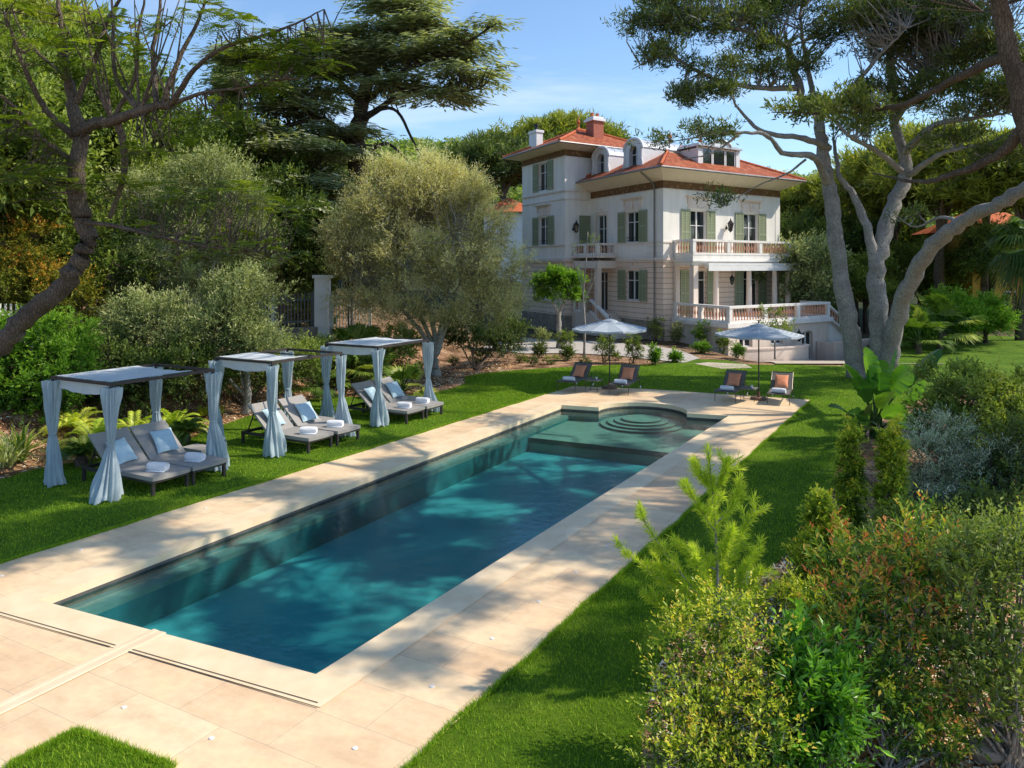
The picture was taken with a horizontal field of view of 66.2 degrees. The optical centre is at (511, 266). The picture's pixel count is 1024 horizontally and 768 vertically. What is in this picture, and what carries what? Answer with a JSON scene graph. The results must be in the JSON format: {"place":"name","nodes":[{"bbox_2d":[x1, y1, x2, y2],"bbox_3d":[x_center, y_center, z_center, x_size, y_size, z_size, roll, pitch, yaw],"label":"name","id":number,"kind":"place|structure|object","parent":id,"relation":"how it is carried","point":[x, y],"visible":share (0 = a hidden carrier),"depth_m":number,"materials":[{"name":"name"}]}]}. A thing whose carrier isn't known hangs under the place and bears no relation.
{"place":"outdoors","nodes":[
{"label":"outdoors","id":0,"kind":"place"},
{"bbox_2d":[4,727,172,767],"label":"front lawn","id":1,"kind":"structure","parent":0,"point":[76,765],"depth_m":7.78,"materials":[{"name":"green plant"}]},
{"bbox_2d":[142,451,648,673],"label":"pool floor","id":2,"kind":"structure","parent":0,"point":[319,609],"depth_m":15.14,"materials":[{"name":"blue tile"}]},
{"bbox_2d":[97,418,568,626],"bbox_3d":[-2.322,5.550,19.367,8.646,0.500,16.101,0,0,0],"label":"pool ledge face","id":3,"kind":"object","parent":2,"relation":"on","point":[150,607],"visible":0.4,"depth_m":15.58},
{"bbox_2d":[74,414,568,614],"bbox_3d":[-2.453,5.250,19.440,0.300,0.100,18.281,0,0,28],"label":"pool ledge","id":4,"kind":"object","parent":3,"relation":"on","point":[121,597],"visible":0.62,"depth_m":15.39,"materials":[{"name":"stone"}]},
{"bbox_2d":[52,406,722,608],"bbox_3d":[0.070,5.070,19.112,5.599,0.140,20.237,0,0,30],"label":"pool wall","id":5,"kind":"structure","parent":2,"relation":"on","point":[105,587],"depth_m":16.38,"materials":[{"name":"tile"}]},
{"bbox_2d":[0,400,749,706],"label":"pool coping","id":6,"kind":"object","parent":5,"relation":"on","point":[323,686],"visible":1,"depth_m":12.05,"materials":[{"name":"stone"}]},
{"bbox_2d":[529,420,704,464],"bbox_3d":[3.923,5.590,25.684,5.627,0.420,5.004,0,0,28],"label":"pool shelf","id":7,"kind":"object","parent":2,"relation":"on","point":[587,432],"visible":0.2,"depth_m":24.37,"materials":[{"name":"stone"}]},
{"bbox_2d":[529,438,667,457],"bbox_3d":[2.710,5.462,23.556,4.910,0.156,2.488,0,0,0],"label":"pool shelf edge","id":8,"kind":"object","parent":7,"relation":"attached to","point":[600,448],"visible":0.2,"depth_m":23.61,"materials":[{"name":"tile"}]},
{"bbox_2d":[0,386,807,767],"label":"pool deck","id":9,"kind":"structure","parent":0,"point":[392,712],"depth_m":9.74,"materials":[{"name":"stone"}]},
{"bbox_2d":[0,629,165,714],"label":"water channel","id":10,"kind":"object","parent":9,"relation":"on","point":[24,696],"visible":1,"depth_m":9.42,"materials":[{"name":"stone"}]},
{"bbox_2d":[572,315,646,389],"bbox_3d":[3.901,3.420,31.360,2.890,2.920,2.890,0,0,-34],"label":"parasol","id":11,"kind":"object","parent":9,"relation":"on","point":[609,326],"visible":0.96,"depth_m":30.67,"materials":[{"name":"fabric"}]},
{"bbox_2d":[715,320,803,400],"bbox_3d":[9.037,3.420,28.756,2.890,2.920,2.890,0,0,-3],"label":"parasol","id":12,"kind":"object","parent":9,"relation":"on","point":[758,331],"visible":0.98,"depth_m":28.08,"materials":[{"name":"fabric"}]},
{"bbox_2d":[0,335,1023,767],"bbox_3d":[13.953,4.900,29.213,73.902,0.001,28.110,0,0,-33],"label":"lawn","id":13,"kind":"structure","parent":0,"point":[1010,351],"depth_m":14.95,"materials":[{"name":"green plant"}]},
{"bbox_2d":[41,363,229,504],"bbox_3d":[-8.723,3.691,18.178,2.716,2.488,3.550,0,0,29],"label":"gazebo","id":14,"kind":"object","parent":13,"relation":"on","point":[106,484],"visible":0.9,"depth_m":17.48,"materials":[{"name":"white fabric"}]},
{"bbox_2d":[81,427,190,496],"bbox_3d":[-8.489,4.349,17.680,2.520,1.103,0.950,0,0,29],"label":"sun lounger","id":15,"kind":"object","parent":13,"relation":"on","point":[134,469],"visible":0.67,"depth_m":17.63,"materials":[{"name":"grey fabric"}]},
{"bbox_2d":[129,420,226,484],"bbox_3d":[-7.983,4.349,18.543,2.520,1.103,0.950,0,0,29],"label":"sun lounger","id":16,"kind":"object","parent":13,"relation":"on","point":[143,436],"visible":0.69,"depth_m":18.47,"materials":[{"name":"grey fabric"}]},
{"bbox_2d":[195,327,335,403],"bbox_3d":[-9.087,3.575,28.190,6.057,2.603,5.049,0,0,-36],"label":"evergreen bush","id":17,"kind":"object","parent":13,"relation":"on","point":[304,366],"visible":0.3,"depth_m":27.52,"materials":[{"name":"green plant"}]},
{"bbox_2d":[208,348,355,457],"bbox_3d":[-6.395,3.690,21.951,2.715,2.487,3.300,0,0,29],"label":"gazebo","id":18,"kind":"object","parent":13,"relation":"on","point":[274,444],"visible":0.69,"depth_m":21.18,"materials":[{"name":"white fabric"}]},
{"bbox_2d":[241,401,333,453],"bbox_3d":[-6.168,4.349,21.499,2.520,1.103,0.950,0,0,29],"label":"sun lounger","id":19,"kind":"object","parent":13,"relation":"on","point":[291,432],"visible":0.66,"depth_m":21.44,"materials":[{"name":"grey fabric"}]},
{"bbox_2d":[277,394,360,445],"bbox_3d":[-5.608,4.349,22.378,2.520,1.103,0.950,0,0,29],"label":"sun lounger","id":20,"kind":"object","parent":13,"relation":"on","point":[289,407],"visible":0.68,"depth_m":22.32,"materials":[{"name":"grey fabric"}]},
{"bbox_2d":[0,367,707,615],"bbox_3d":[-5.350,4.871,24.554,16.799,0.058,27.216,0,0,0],"label":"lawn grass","id":21,"kind":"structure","parent":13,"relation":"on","point":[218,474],"depth_m":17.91,"materials":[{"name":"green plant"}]},
{"bbox_2d":[319,337,439,426],"bbox_3d":[-4.300,3.690,25.763,2.708,2.487,3.306,0,0,29],"label":"gazebo","id":22,"kind":"object","parent":13,"relation":"on","point":[379,415],"visible":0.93,"depth_m":24.99,"materials":[{"name":"white fabric"}]},
{"bbox_2d":[348,380,424,423],"bbox_3d":[-4.117,4.349,25.338,2.520,1.103,0.950,0,0,29],"label":"sun lounger","id":23,"kind":"object","parent":13,"relation":"on","point":[359,387],"visible":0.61,"depth_m":25.23,"materials":[{"name":"grey fabric"}]},
{"bbox_2d":[366,376,443,418],"bbox_3d":[-3.594,4.349,26.191,2.520,1.103,0.950,0,0,29],"label":"sun lounger","id":24,"kind":"object","parent":13,"relation":"on","point":[387,395],"visible":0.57,"depth_m":26.11,"materials":[{"name":"grey fabric"}]},
{"bbox_2d":[0,193,1023,767],"bbox_3d":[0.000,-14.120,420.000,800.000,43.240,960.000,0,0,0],"label":"ground","id":25,"kind":"structure","parent":0,"point":[8,419],"depth_m":32.65,"materials":[{"name":"brown soil"}]},
{"bbox_2d":[0,431,46,467],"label":"spiky plant","id":26,"kind":"object","parent":25,"relation":"on","point":[9,458],"visible":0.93,"depth_m":18.91,"materials":[{"name":"green plant"}]},
{"bbox_2d":[0,421,61,461],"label":"spiky plant","id":27,"kind":"object","parent":25,"relation":"on","point":[29,439],"visible":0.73,"depth_m":19.39,"materials":[{"name":"green plant"}]},
{"bbox_2d":[0,302,107,431],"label":"laurel bush","id":28,"kind":"object","parent":25,"relation":"on","point":[26,367],"visible":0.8,"depth_m":21.48,"materials":[{"name":"green plant"}]},
{"bbox_2d":[0,15,116,248],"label":"broadleaf tree","id":29,"kind":"object","parent":25,"relation":"on","point":[22,96],"visible":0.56,"depth_m":26.09,"materials":[{"name":"green plant"}]},
{"bbox_2d":[0,208,118,344],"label":"mixed bush","id":30,"kind":"object","parent":25,"relation":"on","point":[39,276],"visible":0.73,"depth_m":26.29,"materials":[{"name":"green plant"}]},
{"bbox_2d":[0,5,125,299],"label":"evergreen tree","id":31,"kind":"object","parent":25,"relation":"on","point":[81,105],"visible":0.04,"depth_m":31.83,"materials":[{"name":"green plant"}]},
{"bbox_2d":[38,407,102,439],"bbox_3d":[-11.814,4.317,21.442,2.168,0.855,1.919,0,0,0],"label":"cycad","id":32,"kind":"object","parent":25,"relation":"on","point":[67,418],"visible":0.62,"depth_m":21.20,"materials":[{"name":"green plant"}]},
{"bbox_2d":[44,435,98,466],"bbox_3d":[-10.624,4.602,19.285,1.341,0.795,1.476,0,0,0],"label":"cycad","id":33,"kind":"object","parent":25,"relation":"on","point":[81,449],"visible":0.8,"depth_m":19.17,"materials":[{"name":"green plant"}]},
{"bbox_2d":[0,0,150,272],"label":"pine tree","id":34,"kind":"object","parent":25,"relation":"on","point":[68,12],"visible":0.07,"depth_m":40.23,"materials":[{"name":"green plant"}]},
{"bbox_2d":[44,418,131,460],"bbox_3d":[-10.937,4.521,20.359,2.000,0.958,2.301,0,0,0],"label":"cycad","id":35,"kind":"object","parent":25,"relation":"on","point":[98,428],"visible":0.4,"depth_m":20.50,"materials":[{"name":"green plant"}]},
{"bbox_2d":[0,194,188,326],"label":"evergreen bush","id":36,"kind":"object","parent":25,"relation":"on","point":[109,260],"visible":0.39,"depth_m":27.71,"materials":[{"name":"green plant"}]},
{"bbox_2d":[16,3,229,315],"bbox_3d":[-18.469,-2.970,33.626,10.184,14.897,10.946,0,0,36],"label":"broadleaf tree","id":37,"kind":"object","parent":25,"relation":"on","point":[115,94],"visible":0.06,"depth_m":32.76,"materials":[{"name":"green plant"}]},
{"bbox_2d":[87,59,192,306],"bbox_3d":[-18.734,-2.781,35.703,8.842,13.773,6.962,0,0,0],"label":"evergreen tree","id":38,"kind":"object","parent":25,"relation":"on","point":[150,129],"visible":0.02,"depth_m":35.54,"materials":[{"name":"green plant"}]},
{"bbox_2d":[77,273,214,361],"bbox_3d":[-11.573,2.143,24.996,4.576,3.881,3.005,0,0,0],"label":"olive tree","id":39,"kind":"object","parent":25,"relation":"on","point":[134,319],"visible":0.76,"depth_m":24.57,"materials":[{"name":"green plant"}]},
{"bbox_2d":[76,327,254,422],"bbox_3d":[-10.873,3.284,24.017,5.721,2.838,3.544,0,0,-28],"label":"evergreen bush","id":40,"kind":"object","parent":25,"relation":"on","point":[120,357],"visible":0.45,"depth_m":23.53,"materials":[{"name":"green plant"}]},
{"bbox_2d":[109,102,238,302],"bbox_3d":[-17.799,-2.611,39.205,9.244,13.199,7.278,0,0,28],"label":"evergreen tree","id":41,"kind":"object","parent":25,"relation":"on","point":[209,145],"visible":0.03,"depth_m":38.49,"materials":[{"name":"green plant"}]},
{"bbox_2d":[0,0,354,357],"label":"jacaranda tree","id":42,"kind":"object","parent":25,"relation":"on","point":[36,307],"visible":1,"depth_m":17.80,"materials":[{"name":"green plant"}]},
{"bbox_2d":[169,417,207,444],"bbox_3d":[-9.127,4.609,21.805,1.495,0.782,1.182,0,0,39],"label":"cycad","id":43,"kind":"object","parent":25,"relation":"on","point":[184,428],"visible":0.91,"depth_m":21.68,"materials":[{"name":"green plant"}]},
{"bbox_2d":[90,139,289,353],"bbox_3d":[-12.024,-0.586,28.890,7.713,8.056,4.741,0,0,0],"label":"olive tree","id":44,"kind":"object","parent":25,"relation":"on","point":[230,171],"visible":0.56,"depth_m":28.36,"materials":[{"name":"green plant"}]},
{"bbox_2d":[137,255,301,414],"bbox_3d":[-9.402,2.236,25.461,5.313,5.357,4.039,0,0,0],"label":"olive tree","id":45,"kind":"object","parent":25,"relation":"on","point":[228,313],"visible":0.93,"depth_m":25.19,"materials":[{"name":"green plant"}]},
{"bbox_2d":[210,93,318,265],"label":"evergreen tree","id":46,"kind":"object","parent":25,"relation":"on","point":[259,156],"visible":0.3,"depth_m":43.03,"materials":[{"name":"green plant"}]},
{"bbox_2d":[195,157,364,320],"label":"evergreen bush","id":47,"kind":"object","parent":25,"relation":"on","point":[284,192],"visible":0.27,"depth_m":40.43,"materials":[{"name":"green plant"}]},
{"bbox_2d":[275,291,313,327],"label":"gate","id":48,"kind":"structure","parent":25,"relation":"on","point":[312,310],"depth_m":35.01,"materials":[{"name":"black metal"}]},
{"bbox_2d":[270,189,344,326],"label":"cypress tree","id":49,"kind":"object","parent":25,"relation":"on","point":[303,285],"visible":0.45,"depth_m":40.21,"materials":[{"name":"green plant"}]},
{"bbox_2d":[312,275,332,341],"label":"gate pillar","id":50,"kind":"structure","parent":25,"relation":"on","point":[321,319],"depth_m":35.20,"materials":[{"name":"white paint"}]},
{"bbox_2d":[180,0,525,232],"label":"cedar tree","id":51,"kind":"object","parent":25,"relation":"on","point":[417,26],"visible":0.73,"depth_m":44.92,"materials":[{"name":"green plant"}]},
{"bbox_2d":[325,321,393,381],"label":"fan palm","id":52,"kind":"object","parent":25,"relation":"on","point":[356,331],"visible":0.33,"depth_m":33.28,"materials":[{"name":"green plant"}]},
{"bbox_2d":[291,320,431,389],"bbox_3d":[-6.191,3.616,33.082,7.656,2.548,4.486,0,0,-38],"label":"evergreen bush","id":53,"kind":"object","parent":25,"relation":"on","point":[402,351],"visible":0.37,"depth_m":32.73,"materials":[{"name":"green plant"}]},
{"bbox_2d":[330,352,400,388],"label":"fan palm","id":54,"kind":"object","parent":25,"relation":"on","point":[369,375],"visible":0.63,"depth_m":30.62,"materials":[{"name":"green plant"}]},
{"bbox_2d":[382,361,439,396],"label":"fan palm","id":55,"kind":"object","parent":25,"relation":"on","point":[409,371],"visible":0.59,"depth_m":29.25,"materials":[{"name":"green plant"}]},
{"bbox_2d":[307,136,542,377],"bbox_3d":[-3.838,-0.447,34.379,10.564,10.780,7.325,0,0,0],"label":"olive tree","id":56,"kind":"object","parent":25,"relation":"on","point":[406,216],"visible":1,"depth_m":33.65,"materials":[{"name":"green plant"}]},
{"bbox_2d":[443,309,533,370],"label":"evergreen bush","id":57,"kind":"object","parent":25,"relation":"on","point":[492,341],"visible":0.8,"depth_m":37.90,"materials":[{"name":"green plant"}]},
{"bbox_2d":[436,127,554,201],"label":"pine tree","id":58,"kind":"object","parent":25,"relation":"on","point":[508,173],"visible":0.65,"depth_m":85.38,"materials":[{"name":"green plant"}]},
{"bbox_2d":[484,198,521,281],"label":"red roofed house","id":59,"kind":"structure","parent":25,"relation":"on","point":[518,233],"depth_m":84.00,"materials":[{"name":"tile"}]},
{"bbox_2d":[0,332,1023,767],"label":"bark chips","id":60,"kind":"object","parent":25,"relation":"on","point":[780,568],"visible":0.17,"depth_m":9.68,"materials":[{"name":"brown wood"}]},
{"bbox_2d":[610,440,781,679],"bbox_3d":[2.234,3.473,9.309,2.066,2.855,1.026,0,0,-9],"label":"young pine","id":61,"kind":"object","parent":60,"relation":"on","point":[735,537],"visible":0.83,"depth_m":9.27,"materials":[{"name":"green plant"}]},
{"bbox_2d":[763,561,849,647],"bbox_3d":[3.665,4.297,9.592,0.945,1.228,1.138,0,0,-40],"label":"yellow shrub","id":62,"kind":"object","parent":60,"relation":"on","point":[792,590],"visible":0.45,"depth_m":9.64,"materials":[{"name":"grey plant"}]},
{"bbox_2d":[741,597,894,767],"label":"laurel shrub","id":63,"kind":"object","parent":60,"relation":"on","point":[825,683],"visible":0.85,"depth_m":7.40,"materials":[{"name":"green plant"}]},
{"bbox_2d":[785,483,1021,750],"bbox_3d":[4.110,3.748,8.519,2.600,2.325,2.267,0,0,0],"label":"photinia shrub","id":64,"kind":"object","parent":60,"relation":"on","point":[865,609],"visible":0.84,"depth_m":8.38,"materials":[{"name":"green plant"}]},
{"bbox_2d":[790,493,1023,637],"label":"evergreen shrub","id":65,"kind":"object","parent":60,"relation":"on","point":[871,551],"visible":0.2,"depth_m":10.63,"materials":[{"name":"green plant"}]},
{"bbox_2d":[895,497,1023,767],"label":"leggy shrub","id":66,"kind":"object","parent":60,"relation":"on","point":[1006,678],"visible":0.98,"depth_m":7.83,"materials":[{"name":"green plant"}]},
{"bbox_2d":[482,106,608,147],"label":"pine tree","id":67,"kind":"object","parent":25,"relation":"on","point":[559,122],"visible":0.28,"depth_m":94.57,"materials":[{"name":"green plant"}]},
{"bbox_2d":[483,338,698,362],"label":"gravel drive","id":68,"kind":"structure","parent":25,"relation":"on","point":[589,347],"depth_m":46.03,"materials":[{"name":"beige gravel"}]},
{"bbox_2d":[524,262,588,347],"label":"orange tree","id":69,"kind":"object","parent":68,"relation":"on","point":[557,279],"visible":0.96,"depth_m":45.63,"materials":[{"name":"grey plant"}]},
{"bbox_2d":[325,135,1014,282],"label":"woodland","id":70,"kind":"object","parent":25,"relation":"on","point":[515,194],"visible":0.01,"depth_m":159.39,"materials":[{"name":"green plant"}]},
{"bbox_2d":[502,113,868,361],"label":"villa","id":71,"kind":"object","parent":25,"relation":"on","point":[672,251],"visible":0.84,"depth_m":54.71,"materials":[{"name":"paint"}]},
{"bbox_2d":[603,566,817,767],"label":"privet shrub","id":72,"kind":"object","parent":25,"relation":"on","point":[699,728],"visible":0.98,"depth_m":7.39,"materials":[{"name":"green plant"}]},
{"bbox_2d":[600,0,945,378],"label":"pine tree","id":73,"kind":"object","parent":25,"relation":"on","point":[686,17],"visible":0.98,"depth_m":33.13,"materials":[{"name":"green plant"}]},
{"bbox_2d":[745,227,855,313],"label":"olive tree","id":74,"kind":"object","parent":25,"relation":"on","point":[811,279],"visible":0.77,"depth_m":54.30,"materials":[{"name":"green plant"}]},
{"bbox_2d":[780,204,824,241],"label":"evergreen tree","id":75,"kind":"object","parent":25,"relation":"on","point":[804,217],"visible":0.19,"depth_m":67.17,"materials":[{"name":"green plant"}]},
{"bbox_2d":[740,727,880,767],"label":"evergreen shrub","id":76,"kind":"object","parent":25,"relation":"on","point":[840,752],"visible":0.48,"depth_m":7.08,"materials":[{"name":"green plant"}]},
{"bbox_2d":[779,482,861,613],"bbox_3d":[4.460,4.124,11.295,1.233,1.980,1.234,0,0,0],"label":"column shrub","id":77,"kind":"object","parent":25,"relation":"on","point":[821,512],"visible":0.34,"depth_m":11.21,"materials":[{"name":"green plant"}]},
{"bbox_2d":[780,204,875,263],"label":"evergreen tree","id":78,"kind":"object","parent":25,"relation":"on","point":[850,239],"visible":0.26,"depth_m":62.80,"materials":[{"name":"green plant"}]},
{"bbox_2d":[780,163,883,219],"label":"pine tree","id":79,"kind":"object","parent":25,"relation":"on","point":[801,194],"visible":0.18,"depth_m":73.18,"materials":[{"name":"green plant"}]},
{"bbox_2d":[827,413,871,544],"bbox_3d":[5.872,3.736,13.628,0.777,2.381,0.788,0,0,0],"label":"column shrub","id":80,"kind":"object","parent":25,"relation":"on","point":[848,481],"visible":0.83,"depth_m":13.51,"materials":[{"name":"green plant"}]},
{"bbox_2d":[847,247,913,332],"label":"broadleaf tree","id":81,"kind":"object","parent":25,"relation":"on","point":[857,275],"visible":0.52,"depth_m":56.98,"materials":[{"name":"green plant"}]},
{"bbox_2d":[828,347,941,438],"bbox_3d":[10.335,3.610,21.773,3.959,2.641,1.781,0,0,-11],"label":"strelitzia","id":82,"kind":"object","parent":25,"relation":"on","point":[884,383],"visible":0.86,"depth_m":22.00,"materials":[{"name":"green plant"}]},
{"bbox_2d":[809,143,966,316],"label":"pine tree","id":83,"kind":"object","parent":25,"relation":"on","point":[852,174],"visible":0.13,"depth_m":63.77,"materials":[{"name":"green plant"}]},
{"bbox_2d":[867,414,912,523],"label":"column shrub","id":84,"kind":"object","parent":25,"relation":"on","point":[891,449],"visible":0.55,"depth_m":13.37,"materials":[{"name":"green plant"}]},
{"bbox_2d":[759,0,1023,183],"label":"pine tree","id":85,"kind":"object","parent":25,"relation":"on","point":[1006,57],"visible":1,"depth_m":21.14,"materials":[{"name":"green plant"}]},
{"bbox_2d":[814,0,1023,370],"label":"pine tree","id":86,"kind":"object","parent":25,"relation":"on","point":[935,44],"visible":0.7,"depth_m":32.74,"materials":[{"name":"grey plant"}]},
{"bbox_2d":[848,116,999,331],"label":"pine tree","id":87,"kind":"object","parent":25,"relation":"on","point":[886,145],"visible":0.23,"depth_m":56.47,"materials":[{"name":"green plant"}]},
{"bbox_2d":[851,653,997,767],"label":"photinia shrub","id":88,"kind":"object","parent":25,"relation":"on","point":[923,728],"visible":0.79,"depth_m":7.61,"materials":[{"name":"green plant"}]},
{"bbox_2d":[900,306,959,353],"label":"fan palm","id":89,"kind":"object","parent":25,"relation":"on","point":[919,317],"visible":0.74,"depth_m":43.79,"materials":[{"name":"green plant"}]},
{"bbox_2d":[885,233,975,305],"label":"broadleaf tree","id":90,"kind":"object","parent":25,"relation":"on","point":[905,253],"visible":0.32,"depth_m":60.73,"materials":[{"name":"green plant"}]},
{"bbox_2d":[848,491,1023,595],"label":"evergreen shrub","id":91,"kind":"object","parent":25,"relation":"on","point":[894,506],"visible":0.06,"depth_m":12.48,"materials":[{"name":"green plant"}]},
{"bbox_2d":[868,401,1023,517],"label":"grey shrub","id":92,"kind":"object","parent":25,"relation":"on","point":[955,462],"visible":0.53,"depth_m":14.39,"materials":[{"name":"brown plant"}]},
{"bbox_2d":[909,292,987,349],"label":"fan palm","id":93,"kind":"object","parent":25,"relation":"on","point":[938,303],"visible":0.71,"depth_m":45.34,"materials":[{"name":"green plant"}]},
{"bbox_2d":[879,400,1023,571],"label":"evergreen shrub","id":94,"kind":"object","parent":25,"relation":"on","point":[1003,467],"visible":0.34,"depth_m":13.97,"materials":[{"name":"green plant"}]},
{"bbox_2d":[921,282,999,346],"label":"broadleaf tree","id":95,"kind":"object","parent":25,"relation":"on","point":[969,307],"visible":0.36,"depth_m":47.73,"materials":[{"name":"green plant"}]},
{"bbox_2d":[897,349,1023,491],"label":"evergreen shrub","id":96,"kind":"object","parent":25,"relation":"on","point":[995,393],"visible":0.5,"depth_m":17.54,"materials":[{"name":"green plant"}]},
{"bbox_2d":[911,212,1016,329],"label":"yellow villa","id":97,"kind":"object","parent":25,"relation":"on","point":[953,242],"visible":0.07,"depth_m":61.01,"materials":[{"name":"clear stone"}]},
{"bbox_2d":[909,123,1023,340],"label":"pine tree","id":98,"kind":"object","parent":25,"relation":"on","point":[984,185],"visible":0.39,"depth_m":50.89,"materials":[{"name":"green plant"}]},
{"bbox_2d":[945,217,999,332],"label":"evergreen tree","id":99,"kind":"object","parent":25,"relation":"on","point":[969,242],"visible":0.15,"depth_m":57.64,"materials":[{"name":"green plant"}]},
{"bbox_2d":[955,213,1023,340],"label":"evergreen tree","id":100,"kind":"object","parent":25,"relation":"on","point":[986,259],"visible":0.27,"depth_m":52.05,"materials":[{"name":"green plant"}]},
{"bbox_2d":[967,736,1017,765],"bbox_3d":[4.798,4.837,7.786,0.491,0.312,0.429,0,0,-31],"label":"rock","id":101,"kind":"object","parent":25,"relation":"on","point":[996,759],"visible":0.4,"depth_m":7.71,"materials":[{"name":"stone"}]},
{"bbox_2d":[969,288,1022,342],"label":"broadleaf tree","id":102,"kind":"object","parent":25,"relation":"on","point":[1002,313],"visible":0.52,"depth_m":49.03,"materials":[{"name":"green plant"}]},
{"bbox_2d":[982,215,1023,309],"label":"palm tree","id":103,"kind":"object","parent":25,"relation":"on","point":[1010,261],"visible":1,"depth_m":23.94,"materials":[{"name":"green plant"}]},
{"bbox_2d":[0,0,1023,176],"label":"sky","id":104,"kind":"structure","parent":0,"point":[567,59],"materials":[{"name":"blue"}]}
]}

